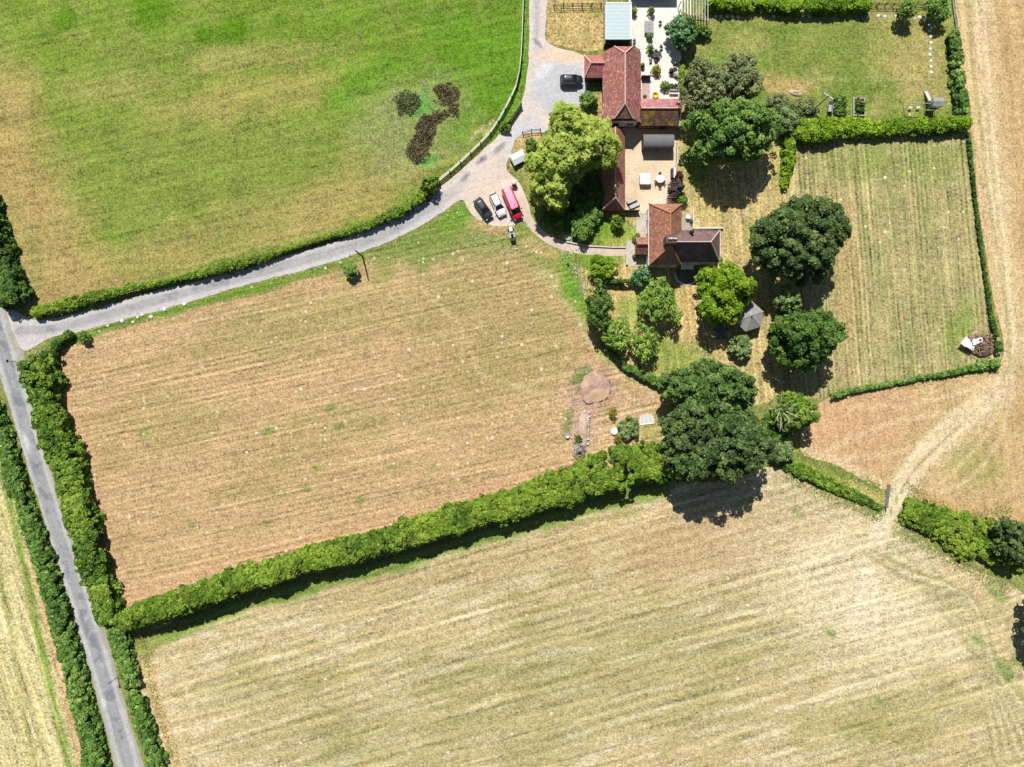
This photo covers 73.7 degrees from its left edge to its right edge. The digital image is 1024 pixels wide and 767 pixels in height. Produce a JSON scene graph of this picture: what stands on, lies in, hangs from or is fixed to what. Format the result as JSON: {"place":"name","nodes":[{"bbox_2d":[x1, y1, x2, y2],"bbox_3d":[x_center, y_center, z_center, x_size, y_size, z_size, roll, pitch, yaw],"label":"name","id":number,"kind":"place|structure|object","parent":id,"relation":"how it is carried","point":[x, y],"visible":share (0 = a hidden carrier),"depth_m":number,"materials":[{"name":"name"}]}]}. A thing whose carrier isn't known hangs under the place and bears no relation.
{"place":"outdoors","nodes":[
{"label":"outdoors","id":0,"kind":"place"},
{"bbox_2d":[0,464,80,766],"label":"straw field","id":1,"kind":"structure","parent":0,"point":[37,726],"depth_m":120.99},
{"bbox_2d":[0,0,523,315],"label":"pasture field","id":2,"kind":"structure","parent":0,"point":[148,140],"depth_m":120.99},
{"bbox_2d":[0,197,34,310],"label":"hedge","id":3,"kind":"object","parent":2,"relation":"on","point":[9,271],"visible":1,"depth_m":118.94,"materials":[{"name":"green plant"}]},
{"bbox_2d":[29,188,429,318],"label":"hedge","id":4,"kind":"object","parent":2,"relation":"on","point":[398,212],"visible":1,"depth_m":119.67,"materials":[{"name":"green plant"}]},
{"bbox_2d":[392,89,422,116],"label":"reed clump","id":5,"kind":"object","parent":2,"relation":"on","point":[410,108],"visible":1,"depth_m":120.76,"materials":[{"name":"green plant"}]},
{"bbox_2d":[369,81,464,175],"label":"scrub grass","id":6,"kind":"structure","parent":2,"relation":"on","point":[409,131],"depth_m":120.94,"materials":[{"name":"green plant"}]},
{"bbox_2d":[405,134,432,163],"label":"reed clump","id":7,"kind":"object","parent":2,"relation":"on","point":[416,146],"visible":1,"depth_m":120.82,"materials":[{"name":"brown plant"}]},
{"bbox_2d":[411,113,436,145],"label":"reed clump","id":8,"kind":"object","parent":2,"relation":"on","point":[425,133],"visible":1,"depth_m":120.81,"materials":[{"name":"brown plant"}]},
{"bbox_2d":[420,174,438,194],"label":"field shrub","id":9,"kind":"object","parent":2,"relation":"on","point":[428,182],"visible":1,"depth_m":118.47,"materials":[{"name":"green plant"}]},
{"bbox_2d":[423,108,450,124],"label":"reed clump","id":10,"kind":"object","parent":2,"relation":"on","point":[442,115],"visible":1,"depth_m":120.80,"materials":[{"name":"brown plant"}]},
{"bbox_2d":[432,82,459,105],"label":"reed clump","id":11,"kind":"object","parent":2,"relation":"on","point":[445,94],"visible":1,"depth_m":120.83,"materials":[{"name":"brown plant"}]},
{"bbox_2d":[438,0,523,181],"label":"post and rail fence","id":12,"kind":"object","parent":2,"relation":"on","point":[467,154],"visible":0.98,"depth_m":120.02,"materials":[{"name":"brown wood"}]},
{"bbox_2d":[7,0,586,350],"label":"driveway","id":13,"kind":"structure","parent":0,"point":[484,174],"depth_m":120.96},
{"bbox_2d":[473,197,492,220],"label":"parked car","id":14,"kind":"object","parent":13,"relation":"on","point":[483,209],"visible":1,"depth_m":119.90,"materials":[{"name":"metal"}]},
{"bbox_2d":[489,191,505,217],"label":"parked car","id":15,"kind":"object","parent":13,"relation":"on","point":[497,204],"visible":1,"depth_m":119.92,"materials":[{"name":"silver metal"}]},
{"bbox_2d":[501,186,522,220],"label":"parked van","id":16,"kind":"object","parent":13,"relation":"on","point":[511,201],"visible":0.98,"depth_m":118.90,"materials":[{"name":"red paint"}]},
{"bbox_2d":[560,73,582,86],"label":"parked car","id":17,"kind":"object","parent":13,"relation":"on","point":[570,80],"visible":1,"depth_m":119.92,"materials":[{"name":"black metal"}]},
{"bbox_2d":[50,203,672,614],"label":"stubble field","id":18,"kind":"structure","parent":0,"point":[424,369],"depth_m":120.99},
{"bbox_2d":[343,263,358,279],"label":"field shrub","id":19,"kind":"object","parent":18,"relation":"on","point":[349,271],"visible":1,"depth_m":119.31,"materials":[{"name":"green plant"}]},
{"bbox_2d":[111,440,681,633],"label":"hedge","id":20,"kind":"object","parent":18,"relation":"on","point":[515,504],"visible":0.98,"depth_m":116.34,"materials":[{"name":"green plant"}]},
{"bbox_2d":[576,403,590,445],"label":"rubble heap","id":21,"kind":"object","parent":18,"relation":"on","point":[584,426],"visible":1,"depth_m":120.75,"materials":[{"name":"stone"}]},
{"bbox_2d":[579,371,610,404],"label":"dirt pile","id":22,"kind":"object","parent":18,"relation":"on","point":[594,386],"visible":1,"depth_m":120.89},
{"bbox_2d":[616,413,639,440],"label":"garden shrub","id":23,"kind":"object","parent":18,"relation":"on","point":[631,424],"visible":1,"depth_m":119.37,"materials":[{"name":"green plant"}]},
{"bbox_2d":[0,0,1023,766],"bbox_3d":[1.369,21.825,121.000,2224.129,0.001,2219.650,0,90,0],"label":"ground","id":24,"kind":"structure","parent":0,"point":[878,496],"depth_m":121.00,"materials":[{"name":"green plant"}]},
{"bbox_2d":[0,402,111,766],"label":"hedge","id":25,"kind":"object","parent":24,"relation":"on","point":[70,656],"visible":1,"depth_m":119.20,"materials":[{"name":"green plant"}]},
{"bbox_2d":[39,329,74,358],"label":"hedge","id":26,"kind":"object","parent":24,"relation":"on","point":[59,342],"visible":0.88,"depth_m":119.56,"materials":[{"name":"green plant"}]},
{"bbox_2d":[17,349,125,626],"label":"hedge","id":27,"kind":"object","parent":24,"relation":"on","point":[90,561],"visible":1,"depth_m":117.93,"materials":[{"name":"green plant"}]},
{"bbox_2d":[0,307,144,766],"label":"lane","id":28,"kind":"structure","parent":24,"relation":"on","point":[125,750],"depth_m":120.97,"materials":[{"name":"asphalt"}]},
{"bbox_2d":[106,626,168,766],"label":"hedge","id":29,"kind":"object","parent":24,"relation":"on","point":[142,721],"visible":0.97,"depth_m":119.33,"materials":[{"name":"green plant"}]},
{"bbox_2d":[11,220,1015,762],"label":"rough grass","id":30,"kind":"structure","parent":24,"relation":"on","point":[661,486],"depth_m":120.93,"materials":[{"name":"green plant"}]},
{"bbox_2d":[508,133,539,171],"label":"bare patch","id":31,"kind":"object","parent":24,"relation":"on","point":[519,143],"visible":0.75,"depth_m":120.96,"materials":[{"name":"beige soil"}]},
{"bbox_2d":[509,149,527,165],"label":"sheeted trailer","id":32,"kind":"object","parent":31,"relation":"on","point":[516,158],"visible":0.93,"depth_m":119.85,"materials":[{"name":"fabric"}]},
{"bbox_2d":[525,137,537,152],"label":"field shrub","id":33,"kind":"object","parent":31,"relation":"on","point":[530,143],"visible":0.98,"depth_m":119.65,"materials":[{"name":"green plant"}]},
{"bbox_2d":[545,0,607,51],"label":"grass plot","id":34,"kind":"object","parent":24,"relation":"on","point":[579,28],"depth_m":120.98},
{"bbox_2d":[584,55,603,81],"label":"outhouse","id":35,"kind":"structure","parent":24,"relation":"on","point":[593,67],"depth_m":118.45,"materials":[{"name":"red tile"}]},
{"bbox_2d":[605,2,631,46],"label":"metal shed","id":36,"kind":"structure","parent":24,"relation":"on","point":[618,23],"depth_m":118.03,"materials":[{"name":"white metal"}]},
{"bbox_2d":[642,79,649,98],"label":"courtyard strip","id":37,"kind":"object","parent":24,"relation":"on","point":[646,86],"visible":1,"depth_m":120.95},
{"bbox_2d":[623,127,675,212],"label":"gravel yard","id":38,"kind":"structure","parent":24,"relation":"on","point":[653,162],"depth_m":120.96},
{"bbox_2d":[639,173,650,185],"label":"hot tub","id":39,"kind":"object","parent":38,"relation":"on","point":[644,179],"visible":1,"depth_m":119.97,"materials":[{"name":"plastic"}]},
{"bbox_2d":[641,134,673,150],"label":"open shelter","id":40,"kind":"object","parent":38,"relation":"on","point":[657,141],"visible":1,"depth_m":118.47,"materials":[{"name":"metal"}]},
{"bbox_2d":[637,99,681,129],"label":"wing","id":41,"kind":"structure","parent":38,"relation":"on","point":[661,114],"depth_m":117.87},
{"bbox_2d":[658,395,779,485],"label":"oak tree","id":42,"kind":"object","parent":24,"relation":"on","point":[711,453],"visible":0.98,"depth_m":108.34,"materials":[{"name":"green plant"}]},
{"bbox_2d":[760,413,789,439],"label":"garden shrub","id":43,"kind":"object","parent":24,"relation":"on","point":[775,430],"visible":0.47,"depth_m":118.23,"materials":[{"name":"green plant"}]},
{"bbox_2d":[772,436,793,463],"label":"garden shrub","id":44,"kind":"object","parent":24,"relation":"on","point":[783,450],"visible":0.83,"depth_m":118.33,"materials":[{"name":"green plant"}]},
{"bbox_2d":[769,390,820,433],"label":"broadleaf tree","id":45,"kind":"object","parent":24,"relation":"on","point":[801,405],"visible":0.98,"depth_m":115.35,"materials":[{"name":"green plant"}]},
{"bbox_2d":[782,458,882,510],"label":"hedge","id":46,"kind":"object","parent":24,"relation":"on","point":[797,469],"visible":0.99,"depth_m":120.23,"materials":[{"name":"green plant"}]},
{"bbox_2d":[784,115,972,145],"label":"hedge","id":47,"kind":"object","parent":24,"relation":"on","point":[819,129],"visible":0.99,"depth_m":119.11,"materials":[{"name":"green plant"}]},
{"bbox_2d":[988,516,1023,564],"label":"broadleaf tree","id":48,"kind":"object","parent":24,"relation":"on","point":[1006,553],"visible":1,"depth_m":116.20,"materials":[{"name":"green plant"}]},
{"bbox_2d":[516,196,626,255],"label":"path","id":49,"kind":"structure","parent":0,"point":[537,230],"depth_m":120.96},
{"bbox_2d":[127,467,1023,766],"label":"mown field","id":50,"kind":"structure","parent":0,"point":[765,617],"depth_m":120.99,"materials":[{"name":"plant"}]},
{"bbox_2d":[602,127,624,210],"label":"stable range","id":51,"kind":"structure","parent":0,"point":[613,186],"depth_m":118.06,"materials":[{"name":"tile"}]},
{"bbox_2d":[627,213,645,265],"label":"terrace","id":52,"kind":"structure","parent":0,"point":[640,229],"depth_m":120.95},
{"bbox_2d":[629,0,680,98],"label":"patio","id":53,"kind":"structure","parent":0,"point":[665,12],"depth_m":120.96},
{"bbox_2d":[663,14,697,50],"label":"tree","id":54,"kind":"object","parent":53,"relation":"on","point":[688,26],"visible":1,"depth_m":117.33,"materials":[{"name":"green plant"}]},
{"bbox_2d":[521,60,796,405],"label":"garden lawn","id":55,"kind":"structure","parent":0,"point":[721,193],"depth_m":120.98,"materials":[{"name":"beige plant"}]},
{"bbox_2d":[523,151,584,213],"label":"willow tree","id":56,"kind":"object","parent":55,"relation":"on","point":[554,185],"visible":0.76,"depth_m":113.49,"materials":[{"name":"green plant"}]},
{"bbox_2d":[543,203,571,229],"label":"garden shrub","id":57,"kind":"object","parent":55,"relation":"on","point":[553,216],"visible":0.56,"depth_m":119.23,"materials":[{"name":"green plant"}]},
{"bbox_2d":[565,172,590,209],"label":"garden shrub","id":58,"kind":"object","parent":55,"relation":"on","point":[578,193],"visible":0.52,"depth_m":118.34,"materials":[{"name":"green plant"}]},
{"bbox_2d":[535,99,623,189],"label":"willow tree","id":59,"kind":"object","parent":55,"relation":"on","point":[575,139],"visible":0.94,"depth_m":110.40,"materials":[{"name":"green plant"}]},
{"bbox_2d":[569,200,604,241],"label":"garden shrub","id":60,"kind":"object","parent":55,"relation":"on","point":[584,219],"visible":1,"depth_m":118.69,"materials":[{"name":"green plant"}]},
{"bbox_2d":[579,90,597,112],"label":"garden shrub","id":61,"kind":"object","parent":55,"relation":"on","point":[588,100],"visible":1,"depth_m":119.19,"materials":[{"name":"green plant"}]},
{"bbox_2d":[581,180,604,205],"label":"garden shrub","id":62,"kind":"object","parent":55,"relation":"on","point":[595,192],"visible":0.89,"depth_m":118.60,"materials":[{"name":"green plant"}]},
{"bbox_2d":[584,278,614,327],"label":"garden tree","id":63,"kind":"object","parent":55,"relation":"on","point":[592,305],"visible":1,"depth_m":115.68,"materials":[{"name":"green plant"}]},
{"bbox_2d":[586,254,617,280],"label":"garden shrub","id":64,"kind":"object","parent":55,"relation":"on","point":[601,266],"visible":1,"depth_m":118.59,"materials":[{"name":"green plant"}]},
{"bbox_2d":[601,316,632,354],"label":"garden tree","id":65,"kind":"object","parent":55,"relation":"on","point":[624,329],"visible":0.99,"depth_m":117.01,"materials":[{"name":"green plant"}]},
{"bbox_2d":[610,214,625,227],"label":"garden shrub","id":66,"kind":"object","parent":55,"relation":"on","point":[618,223],"visible":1,"depth_m":119.08,"materials":[{"name":"green plant"}]},
{"bbox_2d":[602,278,634,284],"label":"hedge","id":67,"kind":"object","parent":55,"relation":"on","point":[615,281],"visible":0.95,"depth_m":119.53,"materials":[{"name":"green plant"}]},
{"bbox_2d":[602,46,640,127],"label":"barn","id":68,"kind":"structure","parent":55,"relation":"on","point":[621,89],"depth_m":116.37,"materials":[{"name":"tile"}]},
{"bbox_2d":[605,335,676,389],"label":"hedge","id":69,"kind":"object","parent":55,"relation":"on","point":[639,373],"visible":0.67,"depth_m":119.70,"materials":[{"name":"green plant"}]},
{"bbox_2d":[630,265,652,287],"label":"garden shrub","id":70,"kind":"object","parent":55,"relation":"on","point":[638,278],"visible":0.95,"depth_m":118.65,"materials":[{"name":"green plant"}]},
{"bbox_2d":[628,321,659,362],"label":"garden tree","id":71,"kind":"object","parent":55,"relation":"on","point":[640,342],"visible":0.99,"depth_m":117.31,"materials":[{"name":"green plant"}]},
{"bbox_2d":[636,276,683,325],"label":"garden tree","id":72,"kind":"object","parent":55,"relation":"on","point":[662,288],"visible":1,"depth_m":116.67,"materials":[{"name":"green plant"}]},
{"bbox_2d":[667,178,684,196],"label":"garden shrub","id":73,"kind":"object","parent":55,"relation":"on","point":[674,184],"visible":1,"depth_m":118.81,"materials":[{"name":"purple plant"}]},
{"bbox_2d":[635,203,720,269],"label":"cottage","id":74,"kind":"structure","parent":55,"relation":"on","point":[667,241],"depth_m":115.49,"materials":[{"name":"tile"}]},
{"bbox_2d":[677,58,685,95],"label":"ivy bank","id":75,"kind":"structure","parent":55,"relation":"on","point":[681,68],"depth_m":120.10,"materials":[{"name":"green plant"}]},
{"bbox_2d":[676,55,728,113],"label":"olive tree","id":76,"kind":"object","parent":55,"relation":"on","point":[695,92],"visible":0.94,"depth_m":113.67,"materials":[{"name":"green plant"}]},
{"bbox_2d":[656,357,758,420],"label":"broadleaf tree","id":77,"kind":"object","parent":55,"relation":"on","point":[733,388],"visible":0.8,"depth_m":111.09,"materials":[{"name":"green plant"}]},
{"bbox_2d":[693,256,757,324],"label":"acacia tree","id":78,"kind":"object","parent":55,"relation":"on","point":[734,301],"visible":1,"depth_m":114.46,"materials":[{"name":"green plant"}]},
{"bbox_2d":[680,96,784,164],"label":"broadleaf tree","id":79,"kind":"object","parent":55,"relation":"on","point":[737,122],"visible":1,"depth_m":112.05,"materials":[{"name":"green plant"}]},
{"bbox_2d":[727,334,752,360],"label":"garden shrub","id":80,"kind":"object","parent":55,"relation":"on","point":[737,350],"visible":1,"depth_m":118.69,"materials":[{"name":"green plant"}]},
{"bbox_2d":[715,52,765,102],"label":"olive tree","id":81,"kind":"object","parent":55,"relation":"on","point":[746,75],"visible":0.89,"depth_m":113.43,"materials":[{"name":"green plant"}]},
{"bbox_2d":[732,301,763,331],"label":"gazebo","id":82,"kind":"object","parent":55,"relation":"on","point":[751,316],"visible":0.74,"depth_m":118.32,"materials":[{"name":"grey wood"}]},
{"bbox_2d":[771,283,802,313],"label":"broadleaf tree","id":83,"kind":"object","parent":55,"relation":"on","point":[792,295],"visible":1,"depth_m":116.84,"materials":[{"name":"green plant"}]},
{"bbox_2d":[675,265,697,283],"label":"sun terrace","id":84,"kind":"structure","parent":0,"point":[685,276],"depth_m":120.95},
{"bbox_2d":[682,215,692,229],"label":"side terrace","id":85,"kind":"structure","parent":0,"point":[686,224],"depth_m":120.95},
{"bbox_2d":[685,0,970,126],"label":"lawn","id":86,"kind":"structure","parent":0,"point":[887,73],"depth_m":120.98,"materials":[{"name":"green plant"}]},
{"bbox_2d":[678,0,709,26],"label":"pergola","id":87,"kind":"object","parent":86,"relation":"on","point":[696,3],"visible":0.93,"depth_m":118.57,"materials":[{"name":"white paint"}]},
{"bbox_2d":[696,24,712,39],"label":"garden shrub","id":88,"kind":"object","parent":86,"relation":"on","point":[706,31],"visible":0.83,"depth_m":119.64,"materials":[{"name":"green plant"}]},
{"bbox_2d":[764,93,790,110],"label":"garden shrub","id":89,"kind":"object","parent":86,"relation":"on","point":[776,100],"visible":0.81,"depth_m":118.68,"materials":[{"name":"green plant"}]},
{"bbox_2d":[772,105,799,133],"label":"garden shrub","id":90,"kind":"object","parent":86,"relation":"on","point":[791,119],"visible":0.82,"depth_m":117.85,"materials":[{"name":"green plant"}]},
{"bbox_2d":[703,0,872,17],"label":"hedge","id":91,"kind":"object","parent":86,"relation":"on","point":[818,8],"visible":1,"depth_m":119.22,"materials":[{"name":"green plant"}]},
{"bbox_2d":[790,96,819,117],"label":"garden shrub","id":92,"kind":"object","parent":86,"relation":"on","point":[799,106],"visible":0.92,"depth_m":119.17,"materials":[{"name":"green plant"}]},
{"bbox_2d":[833,95,847,115],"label":"vegetable plants","id":93,"kind":"object","parent":86,"relation":"on","point":[840,110],"visible":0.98,"depth_m":120.46,"materials":[{"name":"green plant"}]},
{"bbox_2d":[852,97,866,116],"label":"raised bed","id":94,"kind":"object","parent":86,"relation":"on","point":[858,107],"visible":1,"depth_m":120.60,"materials":[{"name":"plant"}]},
{"bbox_2d":[895,0,917,18],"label":"garden tree","id":95,"kind":"object","parent":86,"relation":"on","point":[910,11],"visible":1,"depth_m":118.06,"materials":[{"name":"green plant"}]},
{"bbox_2d":[923,0,951,22],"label":"garden tree","id":96,"kind":"object","parent":86,"relation":"on","point":[939,7],"visible":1,"depth_m":118.16,"materials":[{"name":"green plant"}]},
{"bbox_2d":[945,29,970,115],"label":"hedge","id":97,"kind":"object","parent":86,"relation":"on","point":[957,79],"visible":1,"depth_m":119.31,"materials":[{"name":"green plant"}]},
{"bbox_2d":[775,127,1001,399],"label":"paddock grass","id":98,"kind":"structure","parent":0,"point":[899,291],"depth_m":120.98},
{"bbox_2d":[779,131,796,189],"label":"hedge","id":99,"kind":"object","parent":98,"relation":"on","point":[786,164],"visible":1,"depth_m":119.51,"materials":[{"name":"green plant"}]},
{"bbox_2d":[748,193,852,288],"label":"broadleaf tree","id":100,"kind":"object","parent":98,"relation":"on","point":[817,231],"visible":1,"depth_m":111.05,"materials":[{"name":"green plant"}]},
{"bbox_2d":[766,306,847,372],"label":"broadleaf tree","id":101,"kind":"object","parent":98,"relation":"on","point":[812,337],"visible":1,"depth_m":112.56,"materials":[{"name":"green plant"}]},
{"bbox_2d":[830,358,1000,398],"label":"hedge","id":102,"kind":"object","parent":98,"relation":"on","point":[985,364],"visible":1,"depth_m":120.13,"materials":[{"name":"green plant"}]},
{"bbox_2d":[967,334,994,356],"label":"brush pile","id":103,"kind":"object","parent":98,"relation":"on","point":[982,353],"visible":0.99,"depth_m":120.30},
{"bbox_2d":[968,331,1007,358],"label":"cut branches","id":104,"kind":"object","parent":103,"relation":"on","point":[984,339],"visible":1,"depth_m":119.78,"materials":[{"name":"orange plant"}]},
{"bbox_2d":[965,132,1003,352],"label":"hedge","id":105,"kind":"object","parent":98,"relation":"on","point":[992,321],"visible":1,"depth_m":120.34,"materials":[{"name":"green plant"}]},
{"bbox_2d":[800,0,1023,522],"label":"tan field","id":106,"kind":"structure","parent":0,"point":[886,436],"depth_m":120.99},
{"bbox_2d":[871,430,944,548],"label":"wheel track","id":107,"kind":"structure","parent":106,"relation":"on","point":[915,461],"depth_m":120.98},
{"bbox_2d":[881,440,949,548],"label":"wheel track","id":108,"kind":"structure","parent":106,"relation":"on","point":[904,493],"depth_m":120.98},
{"bbox_2d":[897,497,1023,573],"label":"hedge","id":109,"kind":"object","parent":106,"relation":"on","point":[946,520],"visible":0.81,"depth_m":119.46,"materials":[{"name":"green plant"}]},
{"bbox_2d":[902,91,944,111],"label":"play tower","id":110,"kind":"structure","parent":0,"point":[937,101],"depth_m":118.78,"materials":[{"name":"grey wood"}]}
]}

